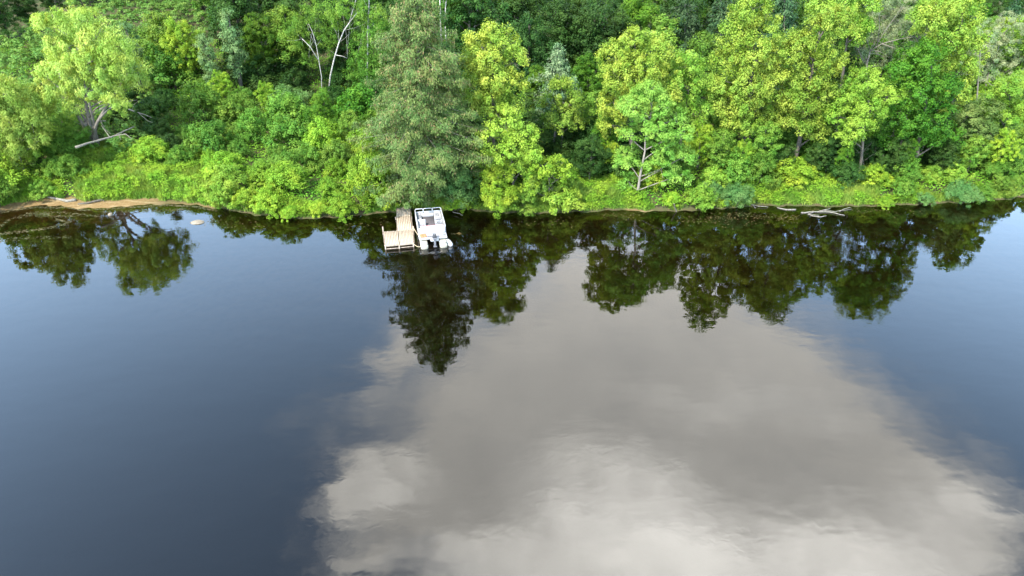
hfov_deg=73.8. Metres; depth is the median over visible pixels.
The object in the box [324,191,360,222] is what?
shrub
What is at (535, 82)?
forest tree
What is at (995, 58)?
grey willow tree
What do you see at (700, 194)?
shrub
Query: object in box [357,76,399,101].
shrub
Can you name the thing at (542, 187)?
shrub
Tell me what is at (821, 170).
shrub
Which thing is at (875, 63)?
shrub
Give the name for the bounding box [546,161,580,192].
shrub
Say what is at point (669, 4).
forest tree
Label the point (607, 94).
shrub
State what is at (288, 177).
shrub
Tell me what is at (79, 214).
pollen scum
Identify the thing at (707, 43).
forest tree
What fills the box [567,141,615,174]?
shrub
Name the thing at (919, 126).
maple tree
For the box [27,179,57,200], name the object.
shrub
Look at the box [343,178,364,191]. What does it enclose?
shrub
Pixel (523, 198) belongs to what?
shrub
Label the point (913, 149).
forest tree
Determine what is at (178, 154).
shrub
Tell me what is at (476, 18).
birch tree
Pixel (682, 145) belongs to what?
shrub
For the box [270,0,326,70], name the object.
forest tree
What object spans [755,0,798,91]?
spruce tree
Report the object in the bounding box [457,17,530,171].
linden tree
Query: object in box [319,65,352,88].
shrub
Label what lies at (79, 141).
shrub
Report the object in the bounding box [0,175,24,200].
shrub
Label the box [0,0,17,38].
forest tree
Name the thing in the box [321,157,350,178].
shrub
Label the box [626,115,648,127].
shrub
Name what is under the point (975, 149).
forest tree
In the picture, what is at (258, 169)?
shrub
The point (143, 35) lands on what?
shrub
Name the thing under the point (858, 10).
forest tree
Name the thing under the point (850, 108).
shrub
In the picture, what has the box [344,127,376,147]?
shrub
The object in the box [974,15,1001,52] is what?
forest tree
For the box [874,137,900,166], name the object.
shrub
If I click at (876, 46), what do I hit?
dead tree
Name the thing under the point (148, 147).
shrub
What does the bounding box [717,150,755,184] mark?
shrub
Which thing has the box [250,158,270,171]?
shrub
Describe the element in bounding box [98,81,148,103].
shrub
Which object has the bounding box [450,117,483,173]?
forest tree
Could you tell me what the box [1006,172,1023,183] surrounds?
shrub
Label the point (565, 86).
linden tree
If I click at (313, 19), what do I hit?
birch tree
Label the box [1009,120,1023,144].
shrub
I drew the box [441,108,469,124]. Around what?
shrub
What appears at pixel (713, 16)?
forest tree
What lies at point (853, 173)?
shrub
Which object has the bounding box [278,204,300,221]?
shrub
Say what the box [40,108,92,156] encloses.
willow bush
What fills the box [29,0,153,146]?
willow tree
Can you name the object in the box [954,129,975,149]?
shrub
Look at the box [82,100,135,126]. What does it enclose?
leaning limb
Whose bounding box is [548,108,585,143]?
shrub
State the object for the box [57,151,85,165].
shrub
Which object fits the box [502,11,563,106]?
forest tree
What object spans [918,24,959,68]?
forest tree
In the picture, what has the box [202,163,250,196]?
shrub
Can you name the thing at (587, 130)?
shrub
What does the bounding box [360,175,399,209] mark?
shrub
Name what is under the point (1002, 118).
forest tree
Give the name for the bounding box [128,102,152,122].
dead twigs
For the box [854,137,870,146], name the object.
shrub
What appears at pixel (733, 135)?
shrub
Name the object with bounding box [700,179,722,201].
shrub
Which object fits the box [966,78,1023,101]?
shrub
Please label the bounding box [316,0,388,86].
birch tree
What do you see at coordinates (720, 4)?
spruce tree
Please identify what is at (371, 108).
shrub
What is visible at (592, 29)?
forest tree
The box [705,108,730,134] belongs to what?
forest tree
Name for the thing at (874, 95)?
boxelder tree
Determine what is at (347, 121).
forest tree
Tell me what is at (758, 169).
shrub
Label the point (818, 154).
forest tree
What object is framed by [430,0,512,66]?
forest tree
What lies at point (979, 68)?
dead tree
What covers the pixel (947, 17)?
linden tree
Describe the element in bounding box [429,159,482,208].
bluish willow bush
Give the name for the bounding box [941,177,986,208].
shrub
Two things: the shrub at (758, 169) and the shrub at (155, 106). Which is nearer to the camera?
the shrub at (758, 169)
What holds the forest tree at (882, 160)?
on the ground at (126, 202)
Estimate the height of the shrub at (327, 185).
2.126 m
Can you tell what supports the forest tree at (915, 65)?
on the ground at (126, 202)
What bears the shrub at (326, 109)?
on the ground at (126, 202)
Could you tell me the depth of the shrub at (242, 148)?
71.76 m
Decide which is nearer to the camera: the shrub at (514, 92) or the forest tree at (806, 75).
the forest tree at (806, 75)
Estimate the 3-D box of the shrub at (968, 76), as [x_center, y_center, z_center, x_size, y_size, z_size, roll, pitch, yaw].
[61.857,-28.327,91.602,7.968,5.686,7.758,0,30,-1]
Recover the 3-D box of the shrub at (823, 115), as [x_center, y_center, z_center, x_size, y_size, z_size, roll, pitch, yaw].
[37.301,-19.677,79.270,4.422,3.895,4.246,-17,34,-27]
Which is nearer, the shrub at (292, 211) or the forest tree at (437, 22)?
the shrub at (292, 211)
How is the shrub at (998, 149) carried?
on the ground at (126, 202)
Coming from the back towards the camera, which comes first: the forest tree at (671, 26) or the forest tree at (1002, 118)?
the forest tree at (671, 26)
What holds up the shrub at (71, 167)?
on the ground at (126, 202)
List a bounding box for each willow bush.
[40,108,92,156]
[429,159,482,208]
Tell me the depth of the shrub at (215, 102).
83.62 m
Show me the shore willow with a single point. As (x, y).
(500, 194)
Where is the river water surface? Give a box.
[0,197,1023,575]
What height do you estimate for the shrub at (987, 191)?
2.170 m
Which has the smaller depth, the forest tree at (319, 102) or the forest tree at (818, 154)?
the forest tree at (818, 154)
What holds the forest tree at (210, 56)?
on the ground at (126, 202)
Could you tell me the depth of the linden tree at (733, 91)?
64.68 m
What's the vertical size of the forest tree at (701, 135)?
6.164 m
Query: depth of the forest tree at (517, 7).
90.53 m
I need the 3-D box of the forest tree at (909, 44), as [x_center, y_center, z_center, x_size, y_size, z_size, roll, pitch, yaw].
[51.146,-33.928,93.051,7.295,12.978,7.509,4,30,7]
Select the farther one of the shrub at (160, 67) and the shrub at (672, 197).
the shrub at (160, 67)
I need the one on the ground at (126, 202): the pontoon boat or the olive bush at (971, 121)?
the olive bush at (971, 121)
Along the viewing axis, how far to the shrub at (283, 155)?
67.56 m
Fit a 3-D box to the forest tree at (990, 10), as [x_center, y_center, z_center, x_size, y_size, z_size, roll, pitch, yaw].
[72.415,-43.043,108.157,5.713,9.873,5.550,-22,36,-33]
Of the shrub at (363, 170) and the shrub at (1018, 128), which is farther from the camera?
the shrub at (1018, 128)
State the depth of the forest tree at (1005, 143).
67.60 m
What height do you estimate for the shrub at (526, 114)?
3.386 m
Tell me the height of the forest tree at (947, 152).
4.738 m
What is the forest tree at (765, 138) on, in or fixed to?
on the ground at (126, 202)
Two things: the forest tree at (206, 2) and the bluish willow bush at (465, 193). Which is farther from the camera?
the forest tree at (206, 2)
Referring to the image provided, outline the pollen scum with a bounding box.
[0,204,213,242]
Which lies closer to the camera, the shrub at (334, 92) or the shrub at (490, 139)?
the shrub at (490, 139)
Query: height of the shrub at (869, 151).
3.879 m
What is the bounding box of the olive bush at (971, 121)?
[933,93,1008,168]
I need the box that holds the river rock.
[190,220,204,224]
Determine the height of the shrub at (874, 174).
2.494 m
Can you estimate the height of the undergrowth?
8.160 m
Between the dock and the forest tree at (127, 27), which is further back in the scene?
the forest tree at (127, 27)
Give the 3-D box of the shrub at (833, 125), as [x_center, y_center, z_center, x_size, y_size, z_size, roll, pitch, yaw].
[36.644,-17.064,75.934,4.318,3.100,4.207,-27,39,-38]
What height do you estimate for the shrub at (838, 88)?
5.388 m
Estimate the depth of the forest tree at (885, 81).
73.32 m
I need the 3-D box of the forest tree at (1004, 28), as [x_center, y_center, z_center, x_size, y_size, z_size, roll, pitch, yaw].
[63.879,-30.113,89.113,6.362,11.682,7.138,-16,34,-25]
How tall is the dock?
1.080 m
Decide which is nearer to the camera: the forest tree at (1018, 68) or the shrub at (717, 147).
the shrub at (717, 147)
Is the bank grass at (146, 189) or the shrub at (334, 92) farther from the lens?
the shrub at (334, 92)
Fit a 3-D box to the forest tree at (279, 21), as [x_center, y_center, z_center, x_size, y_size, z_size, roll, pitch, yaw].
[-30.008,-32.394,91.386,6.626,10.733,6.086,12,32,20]
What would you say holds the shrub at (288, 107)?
on the ground at (126, 202)
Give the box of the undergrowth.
[0,37,1023,210]
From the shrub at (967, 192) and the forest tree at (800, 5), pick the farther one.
the forest tree at (800, 5)
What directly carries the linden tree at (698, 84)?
on the ground at (126, 202)
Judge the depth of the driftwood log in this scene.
66.42 m
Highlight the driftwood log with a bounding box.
[47,196,76,201]
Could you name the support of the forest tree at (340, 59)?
on the ground at (126, 202)
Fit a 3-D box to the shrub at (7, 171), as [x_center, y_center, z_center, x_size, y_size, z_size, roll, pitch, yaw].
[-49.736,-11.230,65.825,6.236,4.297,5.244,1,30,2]
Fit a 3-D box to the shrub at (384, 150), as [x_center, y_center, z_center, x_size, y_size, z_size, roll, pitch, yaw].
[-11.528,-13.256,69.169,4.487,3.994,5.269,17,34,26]
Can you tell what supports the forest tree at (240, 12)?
on the ground at (126, 202)
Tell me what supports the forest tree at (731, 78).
on the ground at (126, 202)
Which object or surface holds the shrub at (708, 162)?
on the ground at (126, 202)
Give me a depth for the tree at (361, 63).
87.25 m
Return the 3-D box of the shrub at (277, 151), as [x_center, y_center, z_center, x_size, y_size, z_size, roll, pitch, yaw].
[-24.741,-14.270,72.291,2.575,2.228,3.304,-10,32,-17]
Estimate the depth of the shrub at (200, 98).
78.23 m
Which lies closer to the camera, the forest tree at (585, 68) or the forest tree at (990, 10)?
the forest tree at (585, 68)
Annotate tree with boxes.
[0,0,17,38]
[0,73,55,175]
[8,0,38,26]
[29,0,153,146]
[39,0,62,15]
[117,20,144,97]
[139,10,187,73]
[159,17,205,88]
[190,0,238,28]
[194,32,221,85]
[202,0,266,55]
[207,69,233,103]
[216,7,249,90]
[239,11,279,71]
[248,0,301,25]
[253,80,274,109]
[263,3,310,73]
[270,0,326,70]
[276,0,332,87]
[299,0,322,16]
[310,87,337,124]
[312,0,363,80]
[313,0,359,45]
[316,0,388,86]
[338,108,361,145]
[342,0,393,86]
[345,0,492,209]
[355,0,394,36]
[383,0,437,56]
[407,0,451,55]
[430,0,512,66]
[436,0,472,74]
[439,0,500,44]
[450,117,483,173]
[451,0,500,68]
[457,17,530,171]
[473,102,543,186]
[497,0,545,62]
[497,0,550,40]
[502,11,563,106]
[521,111,553,162]
[524,65,549,108]
[528,42,584,141]
[530,0,585,76]
[534,72,589,147]
[543,0,599,52]
[562,0,622,80]
[567,52,610,106]
[571,133,611,180]
[578,90,616,136]
[590,114,620,146]
[593,6,644,82]
[594,23,685,169]
[602,138,619,166]
[603,0,632,36]
[611,0,659,50]
[611,79,698,194]
[637,12,687,96]
[640,0,665,27]
[648,0,708,48]
[659,46,717,146]
[666,0,702,94]
[679,0,710,40]
[683,29,726,94]
[683,118,714,173]
[697,0,745,57]
[700,0,743,76]
[702,0,791,144]
[702,128,739,168]
[704,0,713,22]
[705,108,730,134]
[709,66,747,118]
[728,137,756,161]
[740,0,807,63]
[745,119,783,165]
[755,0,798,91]
[765,0,861,157]
[766,62,817,128]
[772,0,814,33]
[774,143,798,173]
[782,28,836,95]
[803,0,883,132]
[803,141,830,169]
[813,133,847,172]
[816,64,908,167]
[817,22,857,63]
[820,0,874,40]
[834,144,854,176]
[851,2,929,112]
[858,0,913,69]
[860,0,917,75]
[865,35,966,162]
[867,69,922,130]
[868,150,891,175]
[877,1,919,44]
[884,136,914,175]
[895,36,938,116]
[898,138,921,172]
[904,0,992,126]
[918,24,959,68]
[928,137,961,178]
[950,5,979,48]
[958,133,994,172]
[959,35,996,100]
[961,10,1023,90]
[967,0,993,26]
[973,0,1010,29]
[973,71,1023,149]
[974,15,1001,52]
[978,85,1022,136]
[982,17,1023,77]
[983,128,1023,173]
[987,22,1023,95]
[999,0,1023,22]
[1000,0,1023,32]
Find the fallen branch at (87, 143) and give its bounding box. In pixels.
[75,125,133,147]
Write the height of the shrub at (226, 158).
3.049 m
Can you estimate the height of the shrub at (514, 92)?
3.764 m
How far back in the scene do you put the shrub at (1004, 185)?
66.76 m
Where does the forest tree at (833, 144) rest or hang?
on the ground at (126, 202)
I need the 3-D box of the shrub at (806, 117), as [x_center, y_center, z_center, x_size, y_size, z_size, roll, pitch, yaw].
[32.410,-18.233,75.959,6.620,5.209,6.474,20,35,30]
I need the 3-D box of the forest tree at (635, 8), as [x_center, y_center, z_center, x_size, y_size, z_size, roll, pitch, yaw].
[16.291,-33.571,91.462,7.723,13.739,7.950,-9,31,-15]
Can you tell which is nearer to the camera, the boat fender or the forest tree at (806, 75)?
the boat fender
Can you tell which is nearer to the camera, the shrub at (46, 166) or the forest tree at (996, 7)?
the shrub at (46, 166)
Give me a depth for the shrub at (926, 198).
65.49 m
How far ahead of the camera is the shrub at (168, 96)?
81.99 m
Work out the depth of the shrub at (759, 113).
78.63 m
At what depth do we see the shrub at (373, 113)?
76.74 m
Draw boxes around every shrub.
[0,152,28,185]
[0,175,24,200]
[0,182,13,206]
[2,140,50,169]
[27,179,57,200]
[32,155,76,178]
[44,130,98,156]
[50,153,92,179]
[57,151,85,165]
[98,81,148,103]
[105,107,134,124]
[108,25,157,63]
[126,97,174,129]
[127,134,170,166]
[138,117,176,139]
[141,41,202,94]
[149,88,179,110]
[156,133,192,153]
[164,142,196,164]
[172,79,229,125]
[173,122,193,139]
[182,118,234,152]
[183,49,208,72]
[198,78,225,89]
[199,149,247,179]
[200,149,219,167]
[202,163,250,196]
[204,180,236,209]
[206,88,221,106]
[208,91,265,124]
[217,47,255,71]
[220,123,247,137]
[226,85,257,110]
[227,138,253,159]
[228,53,280,93]
[229,186,258,208]
[231,104,273,144]
[246,159,280,187]
[247,187,287,219]
[250,42,315,78]
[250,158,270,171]
[258,83,312,116]
[259,158,309,195]
[261,113,308,156]
[262,88,310,131]
[266,143,288,156]
[267,148,306,171]
[272,65,311,93]
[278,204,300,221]
[295,141,322,175]
[298,107,323,136]
[302,100,340,120]
[302,116,344,156]
[307,198,329,217]
[315,138,358,166]
[316,175,344,198]
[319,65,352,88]
[321,85,346,104]
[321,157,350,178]
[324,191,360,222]
[329,117,348,141]
[331,82,382,120]
[342,149,399,200]
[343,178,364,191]
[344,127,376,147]
[350,141,377,165]
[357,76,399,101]
[359,105,393,135]
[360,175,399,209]
[365,52,397,78]
[370,86,407,120]
[377,138,412,170]
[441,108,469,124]
[443,72,490,112]
[443,195,472,212]
[450,65,488,95]
[460,171,474,189]
[467,180,504,204]
[478,114,499,129]
[486,130,502,146]
[503,81,525,104]
[506,186,536,215]
[512,83,555,115]
[512,108,538,125]
[519,164,561,199]
[541,131,578,159]
[545,155,571,171]
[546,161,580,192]
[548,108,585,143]
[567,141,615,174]
[572,119,621,159]
[576,71,614,97]
[603,144,649,176]
[609,59,667,97]
[616,120,649,154]
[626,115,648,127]
[633,160,668,192]
[634,129,676,160]
[646,93,677,120]
[654,107,690,134]
[658,144,681,172]
[658,191,682,206]
[669,131,702,161]
[675,159,694,176]
[681,182,718,210]
[696,165,728,187]
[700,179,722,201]
[702,153,724,170]
[705,134,732,156]
[716,126,738,143]
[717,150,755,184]
[719,181,755,207]
[734,135,760,146]
[738,103,779,127]
[740,152,783,188]
[770,155,819,188]
[772,128,811,156]
[778,108,831,135]
[792,120,838,157]
[800,153,826,175]
[806,56,854,96]
[822,108,848,124]
[823,79,866,108]
[827,160,869,189]
[829,124,853,140]
[831,148,867,170]
[835,111,895,141]
[836,101,867,121]
[837,55,862,79]
[853,135,890,167]
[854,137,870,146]
[857,163,895,186]
[858,42,910,76]
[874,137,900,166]
[877,196,895,209]
[891,156,925,180]
[891,176,918,199]
[900,89,959,124]
[913,191,936,206]
[916,140,956,166]
[920,164,944,184]
[941,160,974,183]
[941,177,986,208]
[943,60,991,96]
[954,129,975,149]
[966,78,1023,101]
[970,80,994,97]
[971,182,996,204]
[979,147,1023,173]
[979,159,1013,184]
[982,138,1020,164]
[988,175,1021,198]
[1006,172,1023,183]
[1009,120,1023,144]
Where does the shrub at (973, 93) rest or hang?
on the ground at (126, 202)
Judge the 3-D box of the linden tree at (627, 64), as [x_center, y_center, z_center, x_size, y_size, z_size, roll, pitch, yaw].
[12.011,-17.959,66.546,8.974,14.760,6.502,12,32,19]
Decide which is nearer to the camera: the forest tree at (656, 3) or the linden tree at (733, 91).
the linden tree at (733, 91)
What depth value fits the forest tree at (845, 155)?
66.79 m
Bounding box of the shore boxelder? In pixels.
[541,181,587,214]
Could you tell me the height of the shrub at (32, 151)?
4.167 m
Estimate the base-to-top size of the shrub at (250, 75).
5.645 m
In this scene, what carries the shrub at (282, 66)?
on the ground at (126, 202)
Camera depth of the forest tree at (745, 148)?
66.84 m
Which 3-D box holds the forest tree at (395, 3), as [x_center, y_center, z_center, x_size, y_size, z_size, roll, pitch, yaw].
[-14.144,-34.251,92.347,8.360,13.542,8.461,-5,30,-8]
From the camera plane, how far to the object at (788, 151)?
67.24 m
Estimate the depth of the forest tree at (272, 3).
99.88 m
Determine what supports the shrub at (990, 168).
on the ground at (126, 202)
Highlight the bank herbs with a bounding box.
[0,139,1023,214]
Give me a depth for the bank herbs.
66.69 m
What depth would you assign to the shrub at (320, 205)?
62.86 m
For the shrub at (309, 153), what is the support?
on the ground at (126, 202)
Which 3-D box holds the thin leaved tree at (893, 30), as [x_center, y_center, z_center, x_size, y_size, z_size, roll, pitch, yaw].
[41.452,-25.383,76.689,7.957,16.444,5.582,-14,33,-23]
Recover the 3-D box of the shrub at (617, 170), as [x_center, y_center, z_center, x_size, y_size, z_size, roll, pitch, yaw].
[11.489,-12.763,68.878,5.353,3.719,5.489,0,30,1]
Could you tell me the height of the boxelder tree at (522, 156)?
9.661 m
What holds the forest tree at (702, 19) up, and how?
on the ground at (126, 202)
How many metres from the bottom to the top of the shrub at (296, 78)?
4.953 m
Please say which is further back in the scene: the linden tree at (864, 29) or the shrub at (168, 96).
the shrub at (168, 96)
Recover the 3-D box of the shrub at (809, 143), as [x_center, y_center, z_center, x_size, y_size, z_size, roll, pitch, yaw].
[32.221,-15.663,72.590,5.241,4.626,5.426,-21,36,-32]
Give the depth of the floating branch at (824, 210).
64.25 m
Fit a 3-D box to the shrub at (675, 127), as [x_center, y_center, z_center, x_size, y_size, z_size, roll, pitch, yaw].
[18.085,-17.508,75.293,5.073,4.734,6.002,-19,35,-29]
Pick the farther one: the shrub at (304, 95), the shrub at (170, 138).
the shrub at (304, 95)
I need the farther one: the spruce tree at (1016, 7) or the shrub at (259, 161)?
the spruce tree at (1016, 7)
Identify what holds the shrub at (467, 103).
on the ground at (126, 202)
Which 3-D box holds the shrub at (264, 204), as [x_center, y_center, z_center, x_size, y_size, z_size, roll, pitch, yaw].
[-22.853,-8.083,63.486,4.133,2.888,3.801,-2,30,-4]
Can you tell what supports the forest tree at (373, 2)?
on the ground at (126, 202)
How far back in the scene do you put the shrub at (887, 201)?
64.97 m
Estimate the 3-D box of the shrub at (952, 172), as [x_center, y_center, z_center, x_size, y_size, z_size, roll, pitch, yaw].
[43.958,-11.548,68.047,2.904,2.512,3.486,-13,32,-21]
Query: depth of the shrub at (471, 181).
65.51 m
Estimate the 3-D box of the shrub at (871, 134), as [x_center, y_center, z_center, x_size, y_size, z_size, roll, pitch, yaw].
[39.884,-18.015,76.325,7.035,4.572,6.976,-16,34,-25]
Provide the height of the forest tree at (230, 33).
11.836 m
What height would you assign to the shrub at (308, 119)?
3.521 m
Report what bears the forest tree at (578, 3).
on the ground at (126, 202)
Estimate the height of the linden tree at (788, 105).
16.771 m
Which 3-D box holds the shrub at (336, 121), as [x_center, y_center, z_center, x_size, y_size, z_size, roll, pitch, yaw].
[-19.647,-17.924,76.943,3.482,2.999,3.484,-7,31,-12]
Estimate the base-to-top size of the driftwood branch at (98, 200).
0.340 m
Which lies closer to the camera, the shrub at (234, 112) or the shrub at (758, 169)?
the shrub at (758, 169)
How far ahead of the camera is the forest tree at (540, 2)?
97.11 m
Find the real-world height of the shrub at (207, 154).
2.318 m
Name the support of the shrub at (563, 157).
on the ground at (126, 202)
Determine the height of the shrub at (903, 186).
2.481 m
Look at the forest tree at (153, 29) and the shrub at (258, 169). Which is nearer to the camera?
the shrub at (258, 169)
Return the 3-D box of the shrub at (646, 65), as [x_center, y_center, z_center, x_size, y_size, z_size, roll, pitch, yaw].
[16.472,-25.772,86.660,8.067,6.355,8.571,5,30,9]
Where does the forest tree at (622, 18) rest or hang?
on the ground at (126, 202)
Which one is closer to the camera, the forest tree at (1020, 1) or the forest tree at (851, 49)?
the forest tree at (851, 49)
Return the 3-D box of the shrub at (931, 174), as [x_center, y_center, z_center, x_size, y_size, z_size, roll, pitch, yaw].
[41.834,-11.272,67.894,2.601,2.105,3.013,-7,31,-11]
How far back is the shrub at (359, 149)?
70.58 m
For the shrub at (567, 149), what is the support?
on the ground at (126, 202)
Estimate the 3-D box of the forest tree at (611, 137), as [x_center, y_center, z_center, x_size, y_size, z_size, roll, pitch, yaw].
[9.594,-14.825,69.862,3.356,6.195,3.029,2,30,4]
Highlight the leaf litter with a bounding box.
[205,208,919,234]
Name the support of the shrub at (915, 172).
on the ground at (126, 202)
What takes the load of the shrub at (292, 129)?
on the ground at (126, 202)
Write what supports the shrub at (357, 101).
on the ground at (126, 202)
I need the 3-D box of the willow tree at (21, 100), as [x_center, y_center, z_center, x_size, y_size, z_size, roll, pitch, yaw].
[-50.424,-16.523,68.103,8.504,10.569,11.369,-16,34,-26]
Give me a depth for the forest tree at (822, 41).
81.68 m
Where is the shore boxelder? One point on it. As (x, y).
(564, 200)
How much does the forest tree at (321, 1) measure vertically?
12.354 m
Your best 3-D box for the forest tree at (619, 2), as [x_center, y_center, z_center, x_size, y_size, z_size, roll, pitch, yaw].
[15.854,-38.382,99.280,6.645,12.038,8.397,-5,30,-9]
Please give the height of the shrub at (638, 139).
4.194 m
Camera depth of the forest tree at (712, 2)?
112.42 m
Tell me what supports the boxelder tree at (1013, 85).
on the ground at (126, 202)
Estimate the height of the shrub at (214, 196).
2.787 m
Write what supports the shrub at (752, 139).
on the ground at (126, 202)
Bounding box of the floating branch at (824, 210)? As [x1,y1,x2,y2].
[801,207,850,215]
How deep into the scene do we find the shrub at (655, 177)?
65.17 m
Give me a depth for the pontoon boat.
58.79 m
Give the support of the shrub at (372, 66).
on the ground at (126, 202)
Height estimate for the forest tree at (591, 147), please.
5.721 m
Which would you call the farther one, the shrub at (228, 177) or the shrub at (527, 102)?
the shrub at (527, 102)
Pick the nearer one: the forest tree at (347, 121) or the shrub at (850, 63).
the forest tree at (347, 121)
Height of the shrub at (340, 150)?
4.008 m
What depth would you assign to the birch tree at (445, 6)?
88.56 m
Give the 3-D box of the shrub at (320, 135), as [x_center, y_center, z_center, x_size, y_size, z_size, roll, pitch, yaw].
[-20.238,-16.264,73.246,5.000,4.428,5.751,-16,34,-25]
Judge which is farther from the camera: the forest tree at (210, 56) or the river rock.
the forest tree at (210, 56)
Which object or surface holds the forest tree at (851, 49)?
on the ground at (126, 202)
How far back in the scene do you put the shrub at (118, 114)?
78.78 m
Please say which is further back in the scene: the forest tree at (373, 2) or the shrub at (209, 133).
the forest tree at (373, 2)
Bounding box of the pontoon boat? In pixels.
[415,207,446,250]
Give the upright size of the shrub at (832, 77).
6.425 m
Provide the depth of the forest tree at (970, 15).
95.71 m
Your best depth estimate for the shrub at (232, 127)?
76.59 m
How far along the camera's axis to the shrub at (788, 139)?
72.52 m
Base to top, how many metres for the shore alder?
5.330 m
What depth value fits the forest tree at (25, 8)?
99.39 m
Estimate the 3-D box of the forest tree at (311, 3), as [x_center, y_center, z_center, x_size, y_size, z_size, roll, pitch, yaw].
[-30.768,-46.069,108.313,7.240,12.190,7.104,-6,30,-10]
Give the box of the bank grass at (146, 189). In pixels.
[0,137,1023,217]
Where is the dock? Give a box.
[382,205,414,252]
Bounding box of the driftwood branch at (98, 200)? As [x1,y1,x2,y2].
[78,199,104,204]
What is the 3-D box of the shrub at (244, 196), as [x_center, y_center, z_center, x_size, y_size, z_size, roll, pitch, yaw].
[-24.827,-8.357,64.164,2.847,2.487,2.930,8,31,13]
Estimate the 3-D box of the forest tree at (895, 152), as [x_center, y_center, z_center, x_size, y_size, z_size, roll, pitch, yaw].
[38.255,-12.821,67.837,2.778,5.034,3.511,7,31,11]
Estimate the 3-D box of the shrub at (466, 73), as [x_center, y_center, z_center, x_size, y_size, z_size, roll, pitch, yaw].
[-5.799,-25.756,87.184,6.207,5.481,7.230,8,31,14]
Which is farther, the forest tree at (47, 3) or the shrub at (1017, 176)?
the forest tree at (47, 3)
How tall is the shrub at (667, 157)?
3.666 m
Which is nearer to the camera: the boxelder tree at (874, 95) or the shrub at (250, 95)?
the boxelder tree at (874, 95)
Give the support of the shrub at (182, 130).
on the ground at (126, 202)
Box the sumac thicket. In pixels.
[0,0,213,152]
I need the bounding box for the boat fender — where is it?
[446,239,452,246]
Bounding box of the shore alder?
[514,153,579,195]
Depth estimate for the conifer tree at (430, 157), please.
59.27 m
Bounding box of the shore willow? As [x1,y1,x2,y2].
[479,159,517,218]
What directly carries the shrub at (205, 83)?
on the ground at (126, 202)
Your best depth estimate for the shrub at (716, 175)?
65.66 m
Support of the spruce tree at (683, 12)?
on the ground at (126, 202)
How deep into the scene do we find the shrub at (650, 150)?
70.59 m
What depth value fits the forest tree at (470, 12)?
96.77 m
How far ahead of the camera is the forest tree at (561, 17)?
84.49 m
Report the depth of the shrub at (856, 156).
69.14 m
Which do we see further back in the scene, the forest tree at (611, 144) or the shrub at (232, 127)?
the shrub at (232, 127)
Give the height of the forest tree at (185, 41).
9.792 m
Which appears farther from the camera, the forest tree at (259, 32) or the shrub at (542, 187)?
the forest tree at (259, 32)
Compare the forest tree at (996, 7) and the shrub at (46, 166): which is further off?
the forest tree at (996, 7)
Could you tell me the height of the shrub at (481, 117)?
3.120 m
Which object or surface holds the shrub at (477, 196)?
on the ground at (126, 202)
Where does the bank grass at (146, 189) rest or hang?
on the ground at (126, 202)
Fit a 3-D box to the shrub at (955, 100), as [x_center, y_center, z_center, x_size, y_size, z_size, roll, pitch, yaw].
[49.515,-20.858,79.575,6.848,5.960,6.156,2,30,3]
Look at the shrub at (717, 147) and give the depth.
72.42 m
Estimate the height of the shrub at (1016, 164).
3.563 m
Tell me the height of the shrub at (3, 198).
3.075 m
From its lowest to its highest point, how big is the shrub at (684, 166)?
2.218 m
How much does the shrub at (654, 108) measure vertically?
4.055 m
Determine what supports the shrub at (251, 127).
on the ground at (126, 202)
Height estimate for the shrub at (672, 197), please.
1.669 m
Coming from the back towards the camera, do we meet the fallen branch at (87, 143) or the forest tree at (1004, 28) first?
the forest tree at (1004, 28)
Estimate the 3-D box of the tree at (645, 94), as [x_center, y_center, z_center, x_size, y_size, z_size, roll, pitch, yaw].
[12.877,-13.807,63.532,8.865,11.395,5.828,20,35,30]
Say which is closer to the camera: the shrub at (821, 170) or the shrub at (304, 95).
the shrub at (821, 170)
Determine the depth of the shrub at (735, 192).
64.56 m
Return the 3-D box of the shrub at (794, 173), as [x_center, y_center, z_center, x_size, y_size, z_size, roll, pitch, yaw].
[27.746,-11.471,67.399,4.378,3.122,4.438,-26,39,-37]
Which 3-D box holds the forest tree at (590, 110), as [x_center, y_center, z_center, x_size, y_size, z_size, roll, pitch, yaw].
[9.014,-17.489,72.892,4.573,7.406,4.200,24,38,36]
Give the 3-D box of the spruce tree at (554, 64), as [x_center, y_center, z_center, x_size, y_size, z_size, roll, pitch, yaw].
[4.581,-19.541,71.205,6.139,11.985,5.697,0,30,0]
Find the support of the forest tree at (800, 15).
on the ground at (126, 202)
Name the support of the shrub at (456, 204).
on the ground at (126, 202)
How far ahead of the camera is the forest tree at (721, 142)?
66.73 m
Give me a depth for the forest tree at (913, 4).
100.34 m
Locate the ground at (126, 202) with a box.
[0,0,1023,218]
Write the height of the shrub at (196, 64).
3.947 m
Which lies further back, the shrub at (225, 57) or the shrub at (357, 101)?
the shrub at (225, 57)
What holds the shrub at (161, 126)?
on the ground at (126, 202)
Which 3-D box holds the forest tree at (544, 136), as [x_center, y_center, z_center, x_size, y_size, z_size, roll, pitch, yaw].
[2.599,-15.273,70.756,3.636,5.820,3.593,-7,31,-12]

